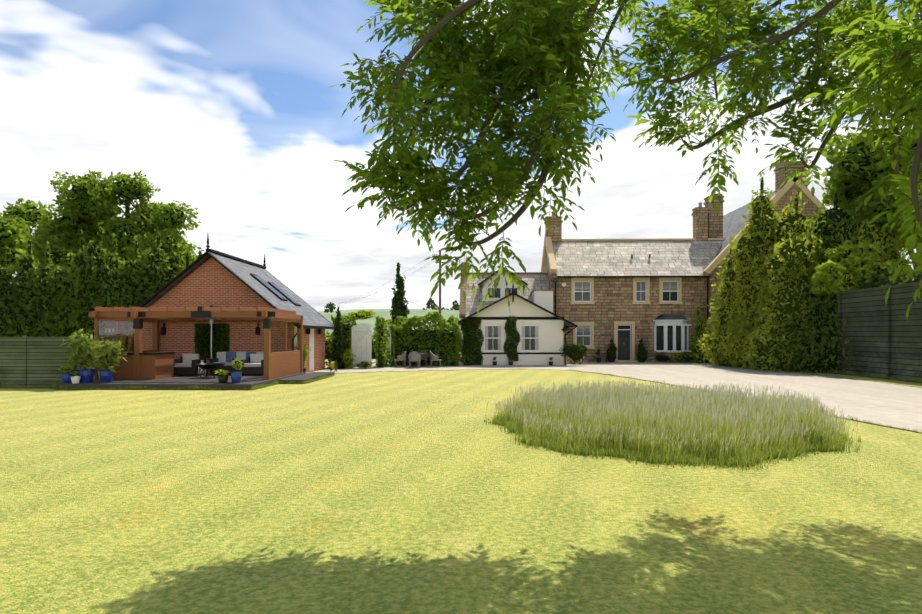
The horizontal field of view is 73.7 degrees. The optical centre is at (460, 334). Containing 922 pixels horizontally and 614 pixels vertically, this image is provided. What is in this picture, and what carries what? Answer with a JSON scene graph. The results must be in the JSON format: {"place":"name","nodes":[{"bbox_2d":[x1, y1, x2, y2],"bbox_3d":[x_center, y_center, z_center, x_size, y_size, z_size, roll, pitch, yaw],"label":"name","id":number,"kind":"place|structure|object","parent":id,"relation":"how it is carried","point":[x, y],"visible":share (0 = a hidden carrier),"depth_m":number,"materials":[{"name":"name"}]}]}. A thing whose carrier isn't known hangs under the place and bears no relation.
{"place":"outdoors","nodes":[
{"label":"outdoors","id":0,"kind":"place"},
{"bbox_2d":[0,198,52,271],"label":"tree","id":1,"kind":"object","parent":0,"point":[16,224],"visible":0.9,"depth_m":49.56,"materials":[{"name":"green plant"}]},
{"bbox_2d":[124,235,336,372],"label":"garden building","id":2,"kind":"structure","parent":0,"point":[212,278],"depth_m":25.25,"materials":[{"name":"red brick"}]},
{"bbox_2d":[319,309,460,338],"bbox_3d":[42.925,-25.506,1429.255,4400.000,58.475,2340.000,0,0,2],"label":"hills","id":3,"kind":"structure","parent":0,"point":[385,313],"depth_m":481.44,"materials":[{"name":"green plant"}]},
{"bbox_2d":[324,298,458,312],"bbox_3d":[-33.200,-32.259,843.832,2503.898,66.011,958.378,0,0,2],"label":"hill trees","id":4,"kind":"object","parent":3,"relation":"on","point":[331,307],"visible":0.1,"depth_m":699.79,"materials":[{"name":"green plant"}]},
{"bbox_2d":[338,251,460,328],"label":"utility pole","id":5,"kind":"object","parent":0,"point":[439,262],"visible":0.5,"depth_m":69.89,"materials":[{"name":"brown wood"}]},
{"bbox_2d":[0,0,920,311],"label":"sky","id":6,"kind":"structure","parent":0,"point":[229,108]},
{"bbox_2d":[0,352,921,613],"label":"lawn","id":7,"kind":"structure","parent":0,"point":[419,492],"depth_m":5.97,"materials":[{"name":"green plant"}]},
{"bbox_2d":[0,247,24,336],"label":"leylandii","id":8,"kind":"object","parent":7,"relation":"on","point":[6,273],"visible":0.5,"depth_m":33.53,"materials":[{"name":"green plant"}]},
{"bbox_2d":[0,235,41,336],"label":"leylandii","id":9,"kind":"object","parent":7,"relation":"on","point":[25,262],"visible":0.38,"depth_m":33.76,"materials":[{"name":"green plant"}]},
{"bbox_2d":[0,336,80,387],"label":"fence","id":10,"kind":"object","parent":7,"relation":"on","point":[25,361],"visible":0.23,"depth_m":19.87,"materials":[{"name":"grey wood"}]},
{"bbox_2d":[17,240,63,336],"bbox_3d":[-23.389,-1.080,34.590,3.448,8.440,3.130,0,0,2],"label":"leylandii","id":11,"kind":"object","parent":7,"relation":"on","point":[39,289],"visible":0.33,"depth_m":33.79,"materials":[{"name":"green plant"}]},
{"bbox_2d":[35,253,72,336],"bbox_3d":[-22.038,-0.758,34.685,3.297,7.927,3.134,0,0,2],"label":"leylandii","id":12,"kind":"object","parent":7,"relation":"on","point":[53,288],"visible":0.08,"depth_m":33.82,"materials":[{"name":"green plant"}]},
{"bbox_2d":[41,229,86,336],"bbox_3d":[-21.213,-1.449,34.241,3.056,8.897,3.311,0,0,38],"label":"leylandii","id":13,"kind":"object","parent":7,"relation":"on","point":[68,291],"visible":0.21,"depth_m":33.56,"materials":[{"name":"green plant"}]},
{"bbox_2d":[67,220,118,341],"bbox_3d":[-20.225,-1.599,34.022,2.990,9.520,3.378,0,0,43],"label":"leylandii","id":14,"kind":"object","parent":7,"relation":"on","point":[86,288],"visible":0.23,"depth_m":33.26,"materials":[{"name":"green plant"}]},
{"bbox_2d":[84,234,133,365],"bbox_3d":[-19.139,-1.316,33.924,3.278,8.599,3.033,0,0,43],"label":"leylandii","id":15,"kind":"object","parent":7,"relation":"on","point":[109,269],"visible":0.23,"depth_m":33.28,"materials":[{"name":"green plant"}]},
{"bbox_2d":[20,170,200,272],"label":"tree","id":16,"kind":"object","parent":7,"relation":"on","point":[89,204],"visible":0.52,"depth_m":44.22,"materials":[{"name":"green plant"}]},
{"bbox_2d":[109,236,145,350],"bbox_3d":[-18.146,-1.303,34.188,2.645,8.359,3.304,0,0,-29],"label":"leylandii","id":17,"kind":"object","parent":7,"relation":"on","point":[123,297],"visible":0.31,"depth_m":33.52,"materials":[{"name":"green plant"}]},
{"bbox_2d":[127,231,167,350],"bbox_3d":[-17.300,-1.505,34.454,3.344,8.603,3.365,0,0,2],"label":"leylandii","id":18,"kind":"object","parent":7,"relation":"on","point":[155,257],"visible":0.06,"depth_m":33.76,"materials":[{"name":"green plant"}]},
{"bbox_2d":[145,234,185,296],"bbox_3d":[-16.061,-1.313,34.220,3.186,8.862,3.213,0,0,2],"label":"leylandii","id":19,"kind":"object","parent":7,"relation":"on","point":[171,263],"visible":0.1,"depth_m":33.76,"materials":[{"name":"green plant"}]},
{"bbox_2d":[169,249,189,278],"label":"tree","id":20,"kind":"object","parent":7,"relation":"on","point":[187,262],"depth_m":33.88,"materials":[{"name":"green plant"}]},
{"bbox_2d":[56,306,334,389],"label":"pergola","id":21,"kind":"structure","parent":7,"relation":"on","point":[154,368],"depth_m":21.18,"materials":[{"name":"brown wood"}]},
{"bbox_2d":[58,363,73,382],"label":"potted plant","id":22,"kind":"object","parent":21,"relation":"on","point":[66,376],"visible":0.88,"depth_m":19.53,"materials":[{"name":"blue"}]},
{"bbox_2d":[71,371,80,383],"bbox_3d":[-12.203,1.342,19.469,0.297,0.398,0.275,0,0,44],"label":"white pot","id":23,"kind":"object","parent":21,"relation":"on","point":[75,379],"visible":1,"depth_m":19.39,"materials":[{"name":"white ceramic"}]},
{"bbox_2d":[60,328,102,382],"bbox_3d":[-12.148,0.662,19.951,1.237,1.758,1.323,0,0,2],"label":"potted bamboo","id":24,"kind":"object","parent":21,"relation":"on","point":[83,355],"visible":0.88,"depth_m":19.71,"materials":[{"name":"blue"}]},
{"bbox_2d":[88,340,126,381],"bbox_3d":[-11.494,0.831,19.973,1.279,1.420,0.979,0,0,2],"label":"potted bamboo","id":25,"kind":"object","parent":21,"relation":"on","point":[105,357],"visible":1,"depth_m":19.85,"materials":[{"name":"blue"}]},
{"bbox_2d":[174,318,262,377],"bbox_3d":[-9.164,0.419,23.360,3.632,2.256,3.647,0,0,2],"label":"patio furniture set","id":26,"kind":"object","parent":21,"relation":"on","point":[212,340],"visible":0.98,"depth_m":24.38,"materials":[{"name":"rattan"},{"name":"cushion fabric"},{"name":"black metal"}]},
{"bbox_2d":[215,369,228,382],"bbox_3d":[-7.587,1.312,19.501,0.445,0.457,0.369,0,0,-36],"label":"black pot","id":27,"kind":"object","parent":21,"relation":"on","point":[222,377],"visible":1,"depth_m":19.42,"materials":[{"name":"black ceramic"}]},
{"bbox_2d":[230,359,242,382],"bbox_3d":[-7.142,1.151,19.561,0.395,0.779,0.360,0,0,44],"label":"blue pot","id":28,"kind":"object","parent":21,"relation":"on","point":[236,376],"visible":1,"depth_m":19.48,"materials":[{"name":"blue ceramic"}]},
{"bbox_2d":[294,342,308,371],"bbox_3d":[-6.700,0.940,25.996,0.656,1.582,0.672,0,0,-37],"label":"planter pot","id":29,"kind":"object","parent":21,"relation":"on","point":[305,352],"visible":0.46,"depth_m":25.92,"materials":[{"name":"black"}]},
{"bbox_2d":[196,247,203,257],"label":"tree","id":30,"kind":"object","parent":7,"relation":"on","point":[200,253],"depth_m":33.64,"materials":[{"name":"green plant"}]},
{"bbox_2d":[325,306,347,368],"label":"conifer","id":31,"kind":"object","parent":7,"relation":"on","point":[338,341],"visible":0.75,"depth_m":31.14,"materials":[{"name":"green plant"}]},
{"bbox_2d":[327,315,356,367],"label":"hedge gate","id":32,"kind":"structure","parent":7,"relation":"on","point":[347,321],"depth_m":31.85,"materials":[{"name":"green plant"}]},
{"bbox_2d":[345,309,375,319],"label":"hedge gate arch","id":33,"kind":"structure","parent":32,"relation":"on","point":[362,314],"depth_m":32.08,"materials":[{"name":"green plant"}]},
{"bbox_2d":[325,327,460,358],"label":"boundary hedge","id":34,"kind":"object","parent":7,"relation":"on","point":[327,347],"visible":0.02,"depth_m":44.39,"materials":[{"name":"green plant"}]},
{"bbox_2d":[387,262,409,358],"bbox_3d":[-4.005,-1.117,40.043,2.104,7.295,1.912,0,0,44],"label":"slim conifer","id":35,"kind":"object","parent":7,"relation":"on","point":[400,308],"visible":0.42,"depth_m":39.86,"materials":[{"name":"green plant"}]},
{"bbox_2d":[0,368,921,432],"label":"grass tufts","id":36,"kind":"object","parent":7,"relation":"on","point":[331,375],"visible":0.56,"depth_m":20.63,"materials":[{"name":"green plant"}]},
{"bbox_2d":[329,0,921,320],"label":"ash tree","id":37,"kind":"object","parent":7,"relation":"on","point":[541,44],"visible":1,"depth_m":5.95,"materials":[{"name":"green plant"}]},
{"bbox_2d":[541,211,724,361],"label":"house","id":38,"kind":"structure","parent":7,"relation":"on","point":[626,295],"depth_m":38.97,"materials":[{"name":"stone"}]},
{"bbox_2d":[360,369,921,432],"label":"driveway edging","id":39,"kind":"object","parent":7,"relation":"on","point":[690,388],"visible":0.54,"depth_m":13.06,"materials":[{"name":"stone"}]},
{"bbox_2d":[483,378,860,471],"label":"ornamental grass","id":40,"kind":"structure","parent":7,"relation":"on","point":[689,426],"depth_m":9.32,"materials":[{"name":"green plant"}]},
{"bbox_2d":[689,302,716,362],"bbox_3d":[14.864,0.261,37.660,1.737,4.514,1.740,0,0,2],"label":"gold conifer","id":41,"kind":"object","parent":7,"relation":"on","point":[700,329],"visible":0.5,"depth_m":37.66,"materials":[{"name":"green plant"}]},
{"bbox_2d":[696,236,740,366],"bbox_3d":[15.097,-1.010,33.976,4.063,8.978,3.961,0,0,2],"label":"cypress","id":42,"kind":"object","parent":7,"relation":"on","point":[727,293],"visible":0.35,"depth_m":33.83,"materials":[{"name":"green plant"}]},
{"bbox_2d":[721,172,782,367],"bbox_3d":[15.828,-2.686,32.277,4.357,11.932,3.982,0,0,-44],"label":"tall cypress","id":43,"kind":"object","parent":7,"relation":"on","point":[750,242],"visible":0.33,"depth_m":32.07,"materials":[{"name":"green plant"}]},
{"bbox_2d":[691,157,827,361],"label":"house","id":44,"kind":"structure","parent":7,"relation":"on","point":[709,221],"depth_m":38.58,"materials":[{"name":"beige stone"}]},
{"bbox_2d":[727,190,817,357],"bbox_3d":[17.079,-1.656,31.631,6.644,11.876,6.088,0,0,2],"label":"tall cypress","id":45,"kind":"object","parent":7,"relation":"on","point":[795,218],"visible":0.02,"depth_m":31.50,"materials":[{"name":"green plant"}]},
{"bbox_2d":[722,222,829,371],"bbox_3d":[16.145,-0.491,29.962,5.628,10.071,5.630,0,0,2],"label":"cypress","id":46,"kind":"object","parent":7,"relation":"on","point":[785,287],"visible":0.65,"depth_m":29.14,"materials":[{"name":"green plant"}]},
{"bbox_2d":[743,365,837,372],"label":"rockery stones","id":47,"kind":"object","parent":7,"relation":"on","point":[744,367],"visible":0.1,"depth_m":30.44,"materials":[{"name":"stone"}]},
{"bbox_2d":[771,236,857,373],"bbox_3d":[17.333,0.120,28.817,6.054,9.632,6.609,0,0,2],"label":"cypress","id":48,"kind":"object","parent":7,"relation":"on","point":[827,315],"visible":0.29,"depth_m":27.75,"materials":[{"name":"green plant"}]},
{"bbox_2d":[798,185,895,271],"bbox_3d":[18.653,-1.257,30.492,7.111,12.569,8.520,0,0,2],"label":"cypress","id":49,"kind":"object","parent":7,"relation":"on","point":[825,224],"visible":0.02,"depth_m":29.84,"materials":[{"name":"green plant"}]},
{"bbox_2d":[810,240,896,296],"bbox_3d":[17.513,-1.282,27.579,3.233,6.041,2.931,0,0,2],"label":"bush","id":50,"kind":"object","parent":7,"relation":"on","point":[848,267],"visible":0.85,"depth_m":26.95,"materials":[{"name":"green plant"}]},
{"bbox_2d":[811,210,920,280],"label":"tree","id":51,"kind":"object","parent":7,"relation":"on","point":[888,240],"visible":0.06,"depth_m":28.41,"materials":[{"name":"green plant"}]},
{"bbox_2d":[819,118,921,272],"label":"tree","id":52,"kind":"object","parent":7,"relation":"on","point":[857,172],"visible":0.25,"depth_m":29.88,"materials":[{"name":"green plant"}]},
{"bbox_2d":[824,141,921,273],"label":"tree","id":53,"kind":"object","parent":7,"relation":"on","point":[856,223],"depth_m":47.20,"materials":[{"name":"green plant"}]},
{"bbox_2d":[838,282,921,382],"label":"fence","id":54,"kind":"object","parent":7,"relation":"on","point":[888,342],"visible":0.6,"depth_m":24.12,"materials":[{"name":"grey wood"}]},
{"bbox_2d":[856,264,921,289],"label":"hedge","id":55,"kind":"object","parent":7,"relation":"on","point":[883,277],"visible":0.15,"depth_m":24.72,"materials":[{"name":"green plant"}]},
{"bbox_2d":[309,361,921,431],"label":"driveway","id":56,"kind":"structure","parent":0,"point":[894,405],"depth_m":22.14,"materials":[{"name":"stone"}]},
{"bbox_2d":[329,358,337,371],"bbox_3d":[-5.890,1.419,28.391,0.260,0.638,0.520,0,0,2],"label":"hose reel","id":57,"kind":"object","parent":56,"relation":"on","point":[333,365],"visible":0.94,"depth_m":28.26,"materials":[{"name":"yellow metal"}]},
{"bbox_2d":[341,349,355,368],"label":"yellow shrub","id":58,"kind":"object","parent":56,"relation":"on","point":[347,357],"visible":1,"depth_m":30.78,"materials":[{"name":"green plant"}]},
{"bbox_2d":[351,323,371,366],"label":"garden gate","id":59,"kind":"structure","parent":56,"relation":"on","point":[358,340],"depth_m":31.77,"materials":[{"name":"paint"}]},
{"bbox_2d":[353,361,372,368],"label":"shrub","id":60,"kind":"object","parent":56,"relation":"on","point":[362,364],"visible":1,"depth_m":30.84,"materials":[{"name":"green plant"}]},
{"bbox_2d":[372,315,392,367],"bbox_3d":[-4.216,0.385,32.795,0.951,2.827,2.043,0,0,2],"label":"hedge","id":61,"kind":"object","parent":56,"relation":"on","point":[382,348],"depth_m":32.13,"materials":[{"name":"green plant"}]},
{"bbox_2d":[389,328,390,365],"bbox_3d":[-3.899,0.681,33.693,0.120,2.100,0.120,0,0,2],"label":"gate post","id":62,"kind":"object","parent":56,"relation":"on","point":[390,343],"visible":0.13,"depth_m":33.63,"materials":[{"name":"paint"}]},
{"bbox_2d":[394,348,441,367],"bbox_3d":[-2.290,1.216,32.515,2.223,1.030,2.088,0,0,-39],"label":"outdoor dining set","id":63,"kind":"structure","parent":56,"relation":"on","point":[415,356],"depth_m":32.22,"materials":[{"name":"grey wicker"}]},
{"bbox_2d":[388,311,461,365],"bbox_3d":[-1.967,0.245,34.226,4.105,3.146,1.538,0,0,2],"label":"patio hedge","id":64,"kind":"object","parent":56,"relation":"on","point":[444,344],"depth_m":33.82,"materials":[{"name":"green plant"}]},
{"bbox_2d":[457,354,474,363],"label":"shrub","id":65,"kind":"object","parent":56,"relation":"on","point":[466,359],"visible":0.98,"depth_m":34.40,"materials":[{"name":"green plant"}]},
{"bbox_2d":[458,262,577,364],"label":"cottage","id":66,"kind":"structure","parent":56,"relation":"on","point":[540,324],"depth_m":34.96,"materials":[{"name":"white paint"}]},
{"bbox_2d":[460,318,483,364],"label":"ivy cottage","id":67,"kind":"structure","parent":66,"relation":"attached to","point":[466,340],"depth_m":34.87,"materials":[{"name":"green plant"}]},
{"bbox_2d":[503,316,519,360],"bbox_3d":[2.888,0.234,34.812,0.991,2.601,0.286,0,0,2],"label":"climbing plant","id":68,"kind":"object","parent":66,"relation":"attached to","point":[509,325],"visible":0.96,"depth_m":34.79,"materials":[{"name":"green plant"}]},
{"bbox_2d":[561,325,568,331],"bbox_3d":[5.880,-0.330,34.690,0.472,0.390,0.452,0,0,2],"label":"hanging basket","id":69,"kind":"object","parent":66,"relation":"attached to","point":[565,328],"visible":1,"depth_m":34.62,"materials":[{"name":"green plant"}]},
{"bbox_2d":[559,343,587,364],"bbox_3d":[6.311,1.022,34.110,1.681,1.319,1.178,0,0,2],"label":"bush","id":70,"kind":"object","parent":56,"relation":"on","point":[575,353],"visible":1,"depth_m":34.04,"materials":[{"name":"green plant"}]},
{"bbox_2d":[566,357,583,362],"bbox_3d":[6.903,1.297,37.909,1.300,0.867,0.600,0,0,2],"label":"trough planter","id":71,"kind":"object","parent":56,"relation":"on","point":[568,361],"depth_m":37.61,"materials":[{"name":"beige stone"}]},
{"bbox_2d":[595,348,600,361],"bbox_3d":[8.547,1.276,38.232,0.372,0.910,0.387,0,0,2],"label":"dark pot","id":72,"kind":"object","parent":56,"relation":"on","point":[598,354],"depth_m":38.16,"materials":[{"name":"black"}]},
{"bbox_2d":[603,339,619,361],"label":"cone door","id":73,"kind":"structure","parent":56,"relation":"on","point":[611,350],"depth_m":38.23,"materials":[{"name":"green plant"}]},
{"bbox_2d":[634,339,650,361],"bbox_3d":[11.320,1.095,38.275,1.010,1.655,1.045,0,0,2],"label":"cone shrub","id":74,"kind":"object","parent":56,"relation":"on","point":[642,354],"depth_m":38.16,"materials":[{"name":"green plant"}]},
{"bbox_2d":[654,354,670,361],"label":"shrub","id":75,"kind":"object","parent":56,"relation":"on","point":[660,357],"visible":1,"depth_m":38.03,"materials":[{"name":"green plant"}]},
{"bbox_2d":[669,354,684,362],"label":"gold shrub","id":76,"kind":"object","parent":56,"relation":"on","point":[675,358],"visible":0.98,"depth_m":37.41,"materials":[{"name":"green plant"}]},
{"bbox_2d":[676,351,695,361],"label":"shrub","id":77,"kind":"object","parent":56,"relation":"on","point":[687,356],"visible":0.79,"depth_m":37.61,"materials":[{"name":"green plant"}]}
]}

